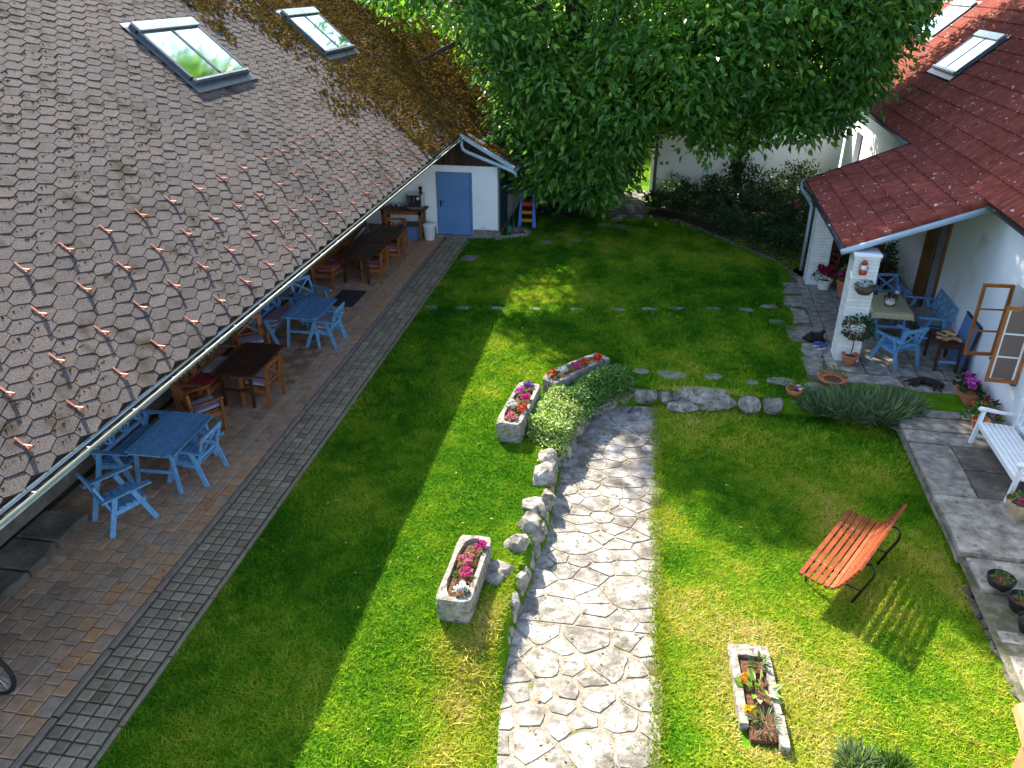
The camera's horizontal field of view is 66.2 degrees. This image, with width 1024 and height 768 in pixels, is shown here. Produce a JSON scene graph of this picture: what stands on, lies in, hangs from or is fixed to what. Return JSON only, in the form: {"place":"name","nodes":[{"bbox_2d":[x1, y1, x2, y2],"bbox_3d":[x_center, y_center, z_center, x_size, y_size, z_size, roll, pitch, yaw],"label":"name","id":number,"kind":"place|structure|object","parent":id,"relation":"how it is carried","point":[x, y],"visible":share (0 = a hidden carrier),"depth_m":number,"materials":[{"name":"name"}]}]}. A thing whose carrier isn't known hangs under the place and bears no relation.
{"place":"outdoors","nodes":[
{"label":"outdoors","id":0,"kind":"place"},
{"bbox_2d":[0,220,469,767],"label":"terrace paving","id":1,"kind":"structure","parent":0,"point":[74,582],"depth_m":11.25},
{"bbox_2d":[0,659,16,694],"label":"bicycle","id":2,"kind":"object","parent":1,"relation":"on","point":[11,675],"visible":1,"depth_m":8.68,"materials":[{"name":"rubber"}]},
{"bbox_2d":[0,570,30,604],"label":"ledge stone","id":3,"kind":"object","parent":1,"relation":"on","point":[12,582],"visible":1,"depth_m":10.38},
{"bbox_2d":[0,539,55,576],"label":"ledge stone","id":4,"kind":"object","parent":1,"relation":"on","point":[31,558],"visible":0.95,"depth_m":10.82,"materials":[{"name":"grey stone"}]},
{"bbox_2d":[16,510,88,547],"bbox_3d":[-6.684,2.099,11.456,0.697,0.130,0.640,4,28,8],"label":"ledge stone","id":5,"kind":"object","parent":1,"relation":"on","point":[58,529],"visible":0.92,"depth_m":11.38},
{"bbox_2d":[76,464,159,538],"bbox_3d":[-5.781,1.638,11.543,0.705,0.898,0.774,23,35,37],"label":"garden chair","id":6,"kind":"object","parent":1,"relation":"on","point":[135,494],"visible":1,"depth_m":11.47,"materials":[{"name":"blue paint"}]},
{"bbox_2d":[84,402,172,484],"bbox_3d":[-6.191,0.948,12.881,0.774,0.898,1.405,4,28,8],"label":"garden bench","id":7,"kind":"object","parent":1,"relation":"on","point":[117,457],"visible":0.5,"depth_m":12.64,"materials":[{"name":"blue paint"}]},
{"bbox_2d":[124,411,217,493],"bbox_3d":[-5.463,1.108,12.728,0.816,0.734,1.340,4,28,7],"label":"garden table","id":8,"kind":"object","parent":1,"relation":"on","point":[170,435],"visible":0.98,"depth_m":12.41,"materials":[{"name":"blue paint"}]},
{"bbox_2d":[167,421,228,487],"bbox_3d":[-5.091,1.085,12.614,0.774,0.898,0.705,5,28,10],"label":"garden chair","id":9,"kind":"object","parent":1,"relation":"on","point":[197,453],"visible":0.88,"depth_m":12.48,"materials":[{"name":"blue paint"}]},
{"bbox_2d":[172,382,227,438],"bbox_3d":[-5.524,0.384,13.962,0.625,0.884,0.665,-22,34,-35],"label":"garden chair","id":10,"kind":"object","parent":1,"relation":"on","point":[179,391],"visible":0.71,"depth_m":13.87,"materials":[{"name":"brown wood"}]},
{"bbox_2d":[166,334,240,413],"bbox_3d":[-5.785,-0.207,15.106,0.625,0.884,1.815,4,28,8],"label":"garden bench","id":11,"kind":"object","parent":1,"relation":"on","point":[213,387],"visible":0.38,"depth_m":14.76,"materials":[{"name":"brown wood"}]},
{"bbox_2d":[182,374,218,391],"bbox_3d":[-5.840,-0.029,14.729,0.484,0.075,0.700,2,27,10],"label":"cushion","id":12,"kind":"object","parent":11,"relation":"on","point":[202,379],"visible":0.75,"depth_m":14.72,"materials":[{"name":"red fabric"}]},
{"bbox_2d":[209,342,283,407],"bbox_3d":[-5.037,-0.159,15.177,0.826,0.730,1.440,4,28,8],"label":"garden table","id":13,"kind":"object","parent":1,"relation":"on","point":[249,360],"visible":0.91,"depth_m":14.82,"materials":[{"name":"brown wood"}]},
{"bbox_2d":[229,313,272,359],"bbox_3d":[-5.484,-0.933,16.512,0.665,0.884,0.625,-15,31,-27],"label":"garden chair","id":14,"kind":"object","parent":1,"relation":"on","point":[236,338],"visible":0.55,"depth_m":16.60,"materials":[{"name":"brown wood"}]},
{"bbox_2d":[0,0,523,545],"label":"barn","id":15,"kind":"structure","parent":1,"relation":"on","point":[180,180],"depth_m":12.19,"materials":[{"name":"tile"}]},
{"bbox_2d":[435,171,472,235],"bbox_3d":[-1.756,-5.552,24.210,1.120,1.940,0.120,4,28,8],"label":"door","id":16,"kind":"structure","parent":15,"relation":"in","point":[453,189],"depth_m":24.20,"materials":[{"name":"blue paint"}]},
{"bbox_2d":[238,353,285,408],"bbox_3d":[-4.729,-0.087,14.873,0.625,0.884,0.665,5,28,10],"label":"garden chair","id":17,"kind":"object","parent":1,"relation":"on","point":[279,375],"visible":0.85,"depth_m":14.71,"materials":[{"name":"brown wood"}]},
{"bbox_2d":[244,290,304,344],"bbox_3d":[-5.324,-1.506,17.635,0.774,0.898,1.425,4,28,8],"label":"garden bench","id":18,"kind":"object","parent":1,"relation":"on","point":[271,330],"visible":0.39,"depth_m":17.34,"materials":[{"name":"blue paint"}]},
{"bbox_2d":[281,296,338,348],"bbox_3d":[-4.467,-1.369,17.527,0.826,0.734,1.280,4,28,8],"label":"garden table","id":19,"kind":"object","parent":1,"relation":"on","point":[307,308],"visible":0.95,"depth_m":17.19,"materials":[{"name":"blue paint"}]},
{"bbox_2d":[289,275,331,322],"bbox_3d":[-4.758,-2.015,18.621,0.774,0.898,0.705,21,34,34],"label":"garden chair","id":20,"kind":"object","parent":1,"relation":"on","point":[298,294],"visible":0.4,"depth_m":18.69,"materials":[{"name":"blue paint"}]},
{"bbox_2d":[302,302,347,348],"bbox_3d":[-4.094,-1.308,17.251,0.774,0.898,0.705,4,28,8],"label":"garden chair","id":21,"kind":"object","parent":1,"relation":"on","point":[328,330],"visible":0.86,"depth_m":17.07,"materials":[{"name":"blue paint"}]},
{"bbox_2d":[309,237,357,289],"bbox_3d":[-4.741,-3.280,21.059,0.625,0.884,1.915,4,28,8],"label":"garden bench","id":22,"kind":"object","parent":1,"relation":"on","point":[317,265],"visible":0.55,"depth_m":20.42,"materials":[{"name":"brown wood"}]},
{"bbox_2d":[333,290,366,306],"bbox_3d":[-4.156,-2.165,19.841,0.660,0.014,1.120,4,28,8],"label":"door mat","id":23,"kind":"object","parent":1,"relation":"on","point":[350,298],"depth_m":19.87,"materials":[{"name":"grey fabric"}]},
{"bbox_2d":[337,219,377,252],"bbox_3d":[-4.434,-4.149,22.744,0.625,0.884,1.815,4,28,8],"label":"garden bench","id":24,"kind":"object","parent":1,"relation":"on","point":[358,239],"visible":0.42,"depth_m":22.79,"materials":[{"name":"brown wood"}]},
{"bbox_2d":[337,242,385,283],"bbox_3d":[-4.009,-3.242,21.151,0.886,0.730,1.400,4,28,8],"label":"garden table","id":25,"kind":"object","parent":1,"relation":"on","point":[362,251],"visible":0.97,"depth_m":20.82,"materials":[{"name":"brown wood"}]},
{"bbox_2d":[360,245,388,284],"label":"garden chair","id":26,"kind":"object","parent":1,"relation":"on","point":[385,262],"visible":0.81,"depth_m":20.72,"materials":[{"name":"brown wood"}]},
{"bbox_2d":[359,227,402,252],"bbox_3d":[-3.693,-3.908,22.436,0.846,0.735,1.420,4,28,8],"label":"garden table","id":27,"kind":"object","parent":1,"relation":"on","point":[386,235],"visible":0.76,"depth_m":22.22,"materials":[{"name":"brown wood"}]},
{"bbox_2d":[383,231,405,267],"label":"garden chair","id":28,"kind":"object","parent":1,"relation":"on","point":[402,247],"visible":0.62,"depth_m":21.92,"materials":[{"name":"brown wood"}]},
{"bbox_2d":[379,204,428,240],"bbox_3d":[-3.328,-4.981,24.281,1.460,0.950,0.610,4,28,8],"label":"counter table","id":29,"kind":"object","parent":1,"relation":"on","point":[390,209],"visible":0.65,"depth_m":23.93,"materials":[{"name":"brown wood"}]},
{"bbox_2d":[406,192,424,208],"bbox_3d":[-2.940,-5.599,23.980,0.464,0.423,0.440,4,28,8],"label":"coffee machine","id":30,"kind":"object","parent":29,"relation":"on","point":[415,200],"visible":1,"depth_m":23.89,"materials":[{"name":"silver plastic"}]},
{"bbox_2d":[94,179,1021,767],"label":"lawn","id":31,"kind":"structure","parent":0,"point":[942,401],"depth_m":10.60,"materials":[{"name":"green plant"}]},
{"bbox_2d":[436,535,491,623],"bbox_3d":[-0.616,2.555,10.415,0.482,0.366,1.355,5,28,10],"label":"stone trough","id":32,"kind":"object","parent":31,"relation":"on","point":[459,609],"visible":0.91,"depth_m":10.10,"materials":[{"name":"grey stone"}]},
{"bbox_2d":[16,239,972,767],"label":"fallen leaves","id":33,"kind":"object","parent":31,"relation":"on","point":[450,553],"visible":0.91,"depth_m":10.79,"materials":[{"name":"brown plant"}]},
{"bbox_2d":[484,559,514,585],"bbox_3d":[-0.214,2.680,10.771,0.477,0.466,0.517,19,33,32],"label":"boulder","id":34,"kind":"object","parent":31,"relation":"on","point":[497,571],"visible":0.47,"depth_m":10.62,"materials":[{"name":"stone"}]},
{"bbox_2d":[503,534,530,552],"bbox_3d":[0.047,2.357,11.292,0.378,0.455,0.372,18,32,31],"label":"boulder","id":35,"kind":"object","parent":31,"relation":"on","point":[516,543],"visible":0.62,"depth_m":11.14,"materials":[{"name":"stone"}]},
{"bbox_2d":[496,382,540,443],"bbox_3d":[0.134,0.504,14.280,0.476,0.406,1.634,7,28,13],"label":"stone trough","id":36,"kind":"object","parent":31,"relation":"on","point":[511,431],"visible":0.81,"depth_m":13.76,"materials":[{"name":"grey stone"}]},
{"bbox_2d":[518,191,536,227],"bbox_3d":[0.552,-5.960,25.993,0.600,1.150,1.678,2,27,5],"label":"toy slide","id":37,"kind":"object","parent":31,"relation":"on","point":[531,209],"visible":0.8,"depth_m":25.46,"materials":[{"name":"blue plastic"}]},
{"bbox_2d":[518,511,541,542],"bbox_3d":[0.271,2.180,11.683,0.376,0.529,0.541,6,28,11],"label":"boulder","id":38,"kind":"object","parent":31,"relation":"on","point":[529,523],"visible":0.75,"depth_m":11.49,"materials":[{"name":"stone"}]},
{"bbox_2d":[522,496,546,516],"bbox_3d":[0.344,1.986,12.139,0.383,0.425,0.442,2,27,4],"label":"boulder","id":39,"kind":"object","parent":31,"relation":"on","point":[534,504],"visible":0.6,"depth_m":12.00,"materials":[{"name":"stone"}]},
{"bbox_2d":[532,462,556,486],"bbox_3d":[0.513,1.570,12.860,0.415,0.524,0.676,10,29,19],"label":"boulder","id":40,"kind":"object","parent":31,"relation":"on","point":[544,473],"visible":0.73,"depth_m":12.65,"materials":[{"name":"stone"}]},
{"bbox_2d":[538,448,557,470],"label":"boulder","id":41,"kind":"object","parent":31,"relation":"on","point":[548,455],"visible":0.59,"depth_m":13.23,"materials":[{"name":"stone"}]},
{"bbox_2d":[523,383,594,462],"bbox_3d":[0.786,0.637,14.241,1.119,0.714,2.026,11,29,20],"label":"groundcover","id":42,"kind":"object","parent":31,"relation":"on","point":[547,410],"visible":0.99,"depth_m":14.01,"materials":[{"name":"green plant"}]},
{"bbox_2d":[508,395,618,644],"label":"retaining wall","id":43,"kind":"structure","parent":31,"relation":"on","point":[537,546],"depth_m":11.46,"materials":[{"name":"stone"}]},
{"bbox_2d":[542,353,609,395],"bbox_3d":[1.263,-0.166,15.577,1.643,0.406,0.457,-24,36,-38],"label":"stone trough","id":44,"kind":"object","parent":31,"relation":"on","point":[574,373],"visible":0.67,"depth_m":15.34,"materials":[{"name":"grey stone"}]},
{"bbox_2d":[160,256,1006,767],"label":"clover","id":45,"kind":"object","parent":31,"relation":"on","point":[650,586],"visible":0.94,"depth_m":11.68,"materials":[{"name":"green plant"}]},
{"bbox_2d":[551,363,636,420],"bbox_3d":[1.699,0.036,15.302,1.996,0.725,0.979,-24,36,-39],"label":"groundcover","id":46,"kind":"object","parent":31,"relation":"on","point":[601,376],"visible":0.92,"depth_m":15.09,"materials":[{"name":"green plant"}]},
{"bbox_2d":[604,190,649,219],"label":"gate path","id":47,"kind":"structure","parent":31,"relation":"on","point":[636,210],"depth_m":27.67,"materials":[{"name":"stone"}]},
{"bbox_2d":[634,388,657,404],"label":"boulder","id":48,"kind":"object","parent":31,"relation":"on","point":[644,396],"visible":0.81,"depth_m":15.60,"materials":[{"name":"stone"}]},
{"bbox_2d":[355,0,952,218],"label":"walnut tree","id":49,"kind":"object","parent":31,"relation":"on","point":[587,100],"visible":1,"depth_m":21.06,"materials":[{"name":"green plant"}]},
{"bbox_2d":[667,401,698,412],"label":"boulder","id":50,"kind":"object","parent":31,"relation":"on","point":[681,406],"visible":1,"depth_m":15.30,"materials":[{"name":"stone"}]},
{"bbox_2d":[530,106,844,195],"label":"garden wall","id":51,"kind":"structure","parent":31,"relation":"on","point":[828,156],"depth_m":29.62,"materials":[{"name":"paint"}]},
{"bbox_2d":[672,386,737,410],"bbox_3d":[3.783,0.287,15.525,1.324,0.425,0.570,6,28,12],"label":"boulder","id":52,"kind":"object","parent":31,"relation":"on","point":[712,401],"visible":0.9,"depth_m":15.34,"materials":[{"name":"stone"}]},
{"bbox_2d":[738,393,760,414],"bbox_3d":[4.633,0.418,15.350,0.388,0.418,0.456,-12,30,-21],"label":"boulder","id":53,"kind":"object","parent":31,"relation":"on","point":[749,404],"visible":0.99,"depth_m":15.22,"materials":[{"name":"stone"}]},
{"bbox_2d":[727,643,790,754],"bbox_3d":[2.876,3.669,9.258,0.527,0.149,1.474,3,27,6],"label":"stone planter","id":54,"kind":"object","parent":31,"relation":"on","point":[739,655],"visible":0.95,"depth_m":9.17,"materials":[{"name":"grey stone"}]},
{"bbox_2d":[733,666,784,703],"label":"leafy plant","id":55,"kind":"object","parent":54,"relation":"in","point":[751,672],"visible":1,"depth_m":9.26,"materials":[{"name":"green plant"}]},
{"bbox_2d":[643,188,900,277],"bbox_3d":[7.937,-5.370,26.077,7.127,0.122,10.850,4,28,8],"label":"flower bed","id":56,"kind":"object","parent":31,"relation":"on","point":[694,221],"visible":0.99,"depth_m":25.25,"materials":[{"name":"plant"}]},
{"bbox_2d":[641,188,675,209],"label":"bed shrub","id":57,"kind":"object","parent":56,"relation":"on","point":[658,197],"visible":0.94,"depth_m":27.02,"materials":[{"name":"green plant"}]},
{"bbox_2d":[660,172,699,199],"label":"bed shrub","id":58,"kind":"object","parent":56,"relation":"on","point":[686,185],"visible":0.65,"depth_m":28.12,"materials":[{"name":"green plant"}]},
{"bbox_2d":[664,189,699,217],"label":"bed shrub","id":59,"kind":"object","parent":56,"relation":"on","point":[681,203],"visible":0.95,"depth_m":26.57,"materials":[{"name":"green plant"}]},
{"bbox_2d":[689,193,728,221],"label":"bed shrub","id":60,"kind":"object","parent":56,"relation":"on","point":[705,206],"visible":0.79,"depth_m":25.74,"materials":[{"name":"green plant"}]},
{"bbox_2d":[697,173,736,202],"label":"bed shrub","id":61,"kind":"object","parent":56,"relation":"on","point":[716,181],"visible":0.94,"depth_m":27.51,"materials":[{"name":"green plant"}]},
{"bbox_2d":[707,204,749,235],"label":"bed shrub","id":62,"kind":"object","parent":56,"relation":"on","point":[731,221],"visible":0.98,"depth_m":24.68,"materials":[{"name":"green plant"}]},
{"bbox_2d":[718,156,766,197],"bbox_3d":[8.232,-7.369,28.156,1.677,1.639,1.485,4,28,8],"label":"bed shrub","id":63,"kind":"object","parent":56,"relation":"on","point":[744,175],"visible":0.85,"depth_m":27.85,"materials":[{"name":"green plant"}]},
{"bbox_2d":[729,187,772,217],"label":"bed shrub","id":64,"kind":"object","parent":56,"relation":"on","point":[746,202],"visible":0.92,"depth_m":26.19,"materials":[{"name":"green plant"}]},
{"bbox_2d":[741,212,774,242],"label":"bed shrub","id":65,"kind":"object","parent":56,"relation":"on","point":[756,228],"visible":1,"depth_m":23.82,"materials":[{"name":"green plant"}]},
{"bbox_2d":[747,167,800,205],"bbox_3d":[9.147,-6.972,27.597,1.824,1.446,1.635,4,28,8],"label":"bed shrub","id":66,"kind":"object","parent":56,"relation":"on","point":[776,184],"visible":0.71,"depth_m":27.45,"materials":[{"name":"green plant"}]},
{"bbox_2d":[761,190,802,220],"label":"bed shrub","id":67,"kind":"object","parent":56,"relation":"on","point":[779,199],"visible":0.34,"depth_m":25.77,"materials":[{"name":"green plant"}]},
{"bbox_2d":[766,223,803,252],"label":"bed shrub","id":68,"kind":"object","parent":56,"relation":"on","point":[776,241],"visible":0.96,"depth_m":22.81,"materials":[{"name":"green plant"}]},
{"bbox_2d":[765,200,813,231],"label":"bed shrub","id":69,"kind":"object","parent":56,"relation":"on","point":[789,219],"visible":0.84,"depth_m":24.26,"materials":[{"name":"green plant"}]},
{"bbox_2d":[776,158,821,198],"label":"bed shrub","id":70,"kind":"object","parent":56,"relation":"on","point":[800,167],"visible":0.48,"depth_m":28.13,"materials":[{"name":"green plant"}]},
{"bbox_2d":[762,394,783,414],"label":"boulder","id":71,"kind":"object","parent":31,"relation":"on","point":[773,406],"visible":0.94,"depth_m":15.20,"materials":[{"name":"stone"}]},
{"bbox_2d":[793,381,849,418],"bbox_3d":[5.981,0.307,15.079,1.266,0.602,1.186,4,28,8],"label":"lavender","id":72,"kind":"object","parent":31,"relation":"on","point":[811,405],"visible":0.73,"depth_m":15.01,"materials":[{"name":"green plant"}]},
{"bbox_2d":[815,377,885,430],"bbox_3d":[6.482,0.314,14.938,1.499,0.719,1.366,4,28,8],"label":"lavender","id":73,"kind":"object","parent":31,"relation":"on","point":[849,413],"visible":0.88,"depth_m":14.79,"materials":[{"name":"green plant"}]},
{"bbox_2d":[798,503,906,602],"bbox_3d":[4.769,2.322,10.971,0.885,0.880,1.860,22,34,35],"label":"park bench","id":74,"kind":"object","parent":31,"relation":"on","point":[861,558],"visible":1,"depth_m":10.90,"materials":[{"name":"red paint"}]},
{"bbox_2d":[824,734,890,767],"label":"lavender","id":75,"kind":"object","parent":31,"relation":"on","point":[851,749],"visible":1,"depth_m":8.44,"materials":[{"name":"green plant"}]},
{"bbox_2d":[849,383,920,431],"bbox_3d":[6.991,0.410,14.792,1.461,0.681,1.338,4,28,8],"label":"lavender","id":76,"kind":"object","parent":31,"relation":"on","point":[888,417],"visible":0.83,"depth_m":14.65,"materials":[{"name":"green plant"}]},
{"bbox_2d":[865,743,921,767],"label":"lavender","id":77,"kind":"object","parent":31,"relation":"on","point":[896,762],"visible":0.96,"depth_m":8.38,"materials":[{"name":"green plant"}]},
{"bbox_2d":[874,384,936,418],"bbox_3d":[7.402,0.367,14.941,1.249,0.622,1.211,4,28,8],"label":"lavender","id":78,"kind":"object","parent":31,"relation":"on","point":[918,403],"visible":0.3,"depth_m":14.82,"materials":[{"name":"green plant"}]},
{"bbox_2d":[1011,702,1023,767],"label":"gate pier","id":79,"kind":"structure","parent":31,"relation":"on","point":[1018,710],"depth_m":8.12,"materials":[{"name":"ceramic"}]},
{"bbox_2d":[497,405,662,767],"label":"path","id":80,"kind":"structure","parent":0,"point":[575,709],"depth_m":10.34,"materials":[{"name":"stone"}]},
{"bbox_2d":[61,268,657,767],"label":"joint weeds","id":81,"kind":"object","parent":80,"relation":"on","point":[533,612],"visible":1,"depth_m":10.40,"materials":[{"name":"green plant"}]},
{"bbox_2d":[469,406,677,767],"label":"edge grass","id":82,"kind":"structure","parent":80,"relation":"on","point":[655,506],"depth_m":9.95,"materials":[{"name":"green plant"}]},
{"bbox_2d":[521,0,836,178],"bbox_3d":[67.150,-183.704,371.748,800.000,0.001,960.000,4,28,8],"label":"ground","id":83,"kind":"structure","parent":0,"point":[649,20],"depth_m":73.67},
{"bbox_2d":[799,0,1023,440],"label":"farmhouse","id":84,"kind":"object","parent":83,"relation":"on","point":[928,174],"visible":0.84,"depth_m":17.48,"materials":[{"name":"paint"}]},
{"bbox_2d":[911,223,953,308],"bbox_3d":[10.089,-2.908,18.825,0.160,2.300,1.500,5,28,10],"label":"door","id":85,"kind":"structure","parent":84,"relation":"in","point":[931,238],"depth_m":18.84,"materials":[{"name":"brown wood"}]},
{"bbox_2d":[963,283,1023,385],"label":"window","id":86,"kind":"structure","parent":84,"relation":"in","point":[997,331],"depth_m":14.26,"materials":[{"name":"brown wood"}]},
{"bbox_2d":[783,265,1023,702],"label":"porch terrace","id":87,"kind":"structure","parent":0,"point":[965,484],"depth_m":13.21,"materials":[{"name":"stone"}]},
{"bbox_2d":[817,370,848,386],"bbox_3d":[6.386,-0.051,15.687,0.594,0.200,0.594,4,28,8],"label":"flower pot","id":88,"kind":"object","parent":87,"relation":"on","point":[826,381],"visible":0.81,"depth_m":15.67,"materials":[{"name":"ceramic"}]},
{"bbox_2d":[841,351,859,365],"bbox_3d":[7.050,-0.523,16.418,0.363,0.220,0.363,4,28,8],"label":"flower pot","id":89,"kind":"object","parent":87,"relation":"on","point":[849,360],"visible":0.99,"depth_m":16.35,"materials":[{"name":"ceramic"}]},
{"bbox_2d":[840,313,876,355],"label":"standard plant","id":90,"kind":"object","parent":89,"relation":"on","point":[870,323],"visible":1,"depth_m":15.97,"materials":[{"name":"green plant"}]},
{"bbox_2d":[868,318,905,340],"bbox_3d":[8.400,-1.495,17.756,0.786,0.734,1.250,5,28,10],"label":"garden table","id":91,"kind":"object","parent":87,"relation":"on","point":[891,325],"visible":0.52,"depth_m":17.31,"materials":[{"name":"blue paint"}]},
{"bbox_2d":[870,292,914,322],"bbox_3d":[8.400,-1.669,17.667,0.894,0.364,1.358,5,28,10],"label":"tablecloth","id":92,"kind":"object","parent":91,"relation":"on","point":[901,309],"visible":0.63,"depth_m":17.19,"materials":[{"name":"yellow fabric"}]},
{"bbox_2d":[879,240,900,277],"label":"porch shrub","id":93,"kind":"object","parent":87,"relation":"on","point":[891,245],"visible":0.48,"depth_m":20.70,"materials":[{"name":"green plant"}]},
{"bbox_2d":[875,273,912,318],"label":"garden chair","id":94,"kind":"object","parent":87,"relation":"on","point":[879,289],"visible":0.36,"depth_m":18.88,"materials":[{"name":"blue paint"}]},
{"bbox_2d":[869,324,929,370],"bbox_3d":[8.043,-0.849,16.346,0.725,0.898,0.774,-11,29,-21],"label":"garden chair","id":95,"kind":"object","parent":87,"relation":"on","point":[894,346],"visible":0.99,"depth_m":16.20,"materials":[{"name":"blue paint"}]},
{"bbox_2d":[903,376,944,391],"bbox_3d":[8.152,-0.036,15.549,0.748,0.153,0.337,15,31,26],"label":"cat","id":96,"kind":"object","parent":87,"relation":"on","point":[934,383],"visible":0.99,"depth_m":15.53},
{"bbox_2d":[898,289,958,343],"bbox_3d":[9.314,-1.522,17.650,0.774,0.898,1.405,5,28,10],"label":"garden bench","id":97,"kind":"object","parent":87,"relation":"on","point":[945,320],"visible":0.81,"depth_m":17.38,"materials":[{"name":"blue paint"}]},
{"bbox_2d":[910,307,940,325],"bbox_3d":[9.281,-1.528,17.655,0.461,0.054,1.100,5,28,10],"label":"cushion","id":98,"kind":"object","parent":97,"relation":"on","point":[923,311],"visible":0.81,"depth_m":17.67,"materials":[{"name":"grey fabric"}]},
{"bbox_2d":[923,328,964,372],"bbox_3d":[8.947,-0.694,16.324,0.480,0.615,0.860,5,28,10],"label":"side table","id":99,"kind":"object","parent":87,"relation":"on","point":[955,344],"visible":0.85,"depth_m":16.02,"materials":[{"name":"brown wood"}]},
{"bbox_2d":[948,311,972,372],"bbox_3d":[9.293,-0.857,16.153,0.190,1.028,0.935,5,28,10],"label":"leaning board","id":100,"kind":"object","parent":87,"relation":"on","point":[963,332],"visible":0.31,"depth_m":16.19,"materials":[{"name":"blue paint"}]},
{"bbox_2d":[971,415,990,431],"bbox_3d":[8.456,0.725,14.206,0.330,0.200,0.330,4,28,8],"label":"flower pot","id":101,"kind":"object","parent":87,"relation":"on","point":[975,418],"visible":0.39,"depth_m":14.20,"materials":[{"name":"ceramic"}]},
{"bbox_2d":[959,400,1003,423],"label":"flowering plant","id":102,"kind":"object","parent":101,"relation":"in","point":[974,407],"visible":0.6,"depth_m":14.07,"materials":[{"name":"green plant"}]},
{"bbox_2d":[968,398,1023,502],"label":"garden bench","id":103,"kind":"object","parent":87,"relation":"on","point":[1006,443],"visible":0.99,"depth_m":13.16,"materials":[{"name":"white paint"}]},
{"bbox_2d":[987,569,1016,592],"bbox_3d":[6.646,2.699,10.699,0.360,0.170,0.360,4,28,8],"label":"grow pot","id":104,"kind":"object","parent":87,"relation":"on","point":[1001,586],"visible":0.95,"depth_m":10.65,"materials":[{"name":"black plastic"}]},
{"bbox_2d":[1006,493,1023,520],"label":"flower pot","id":105,"kind":"object","parent":87,"relation":"on","point":[1014,511],"visible":0.82,"depth_m":11.84,"materials":[{"name":"beige ceramic"}]},
{"bbox_2d":[1008,589,1023,613],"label":"grow pot","id":106,"kind":"object","parent":87,"relation":"on","point":[1014,606],"visible":0.96,"depth_m":10.32,"materials":[{"name":"black plastic"}]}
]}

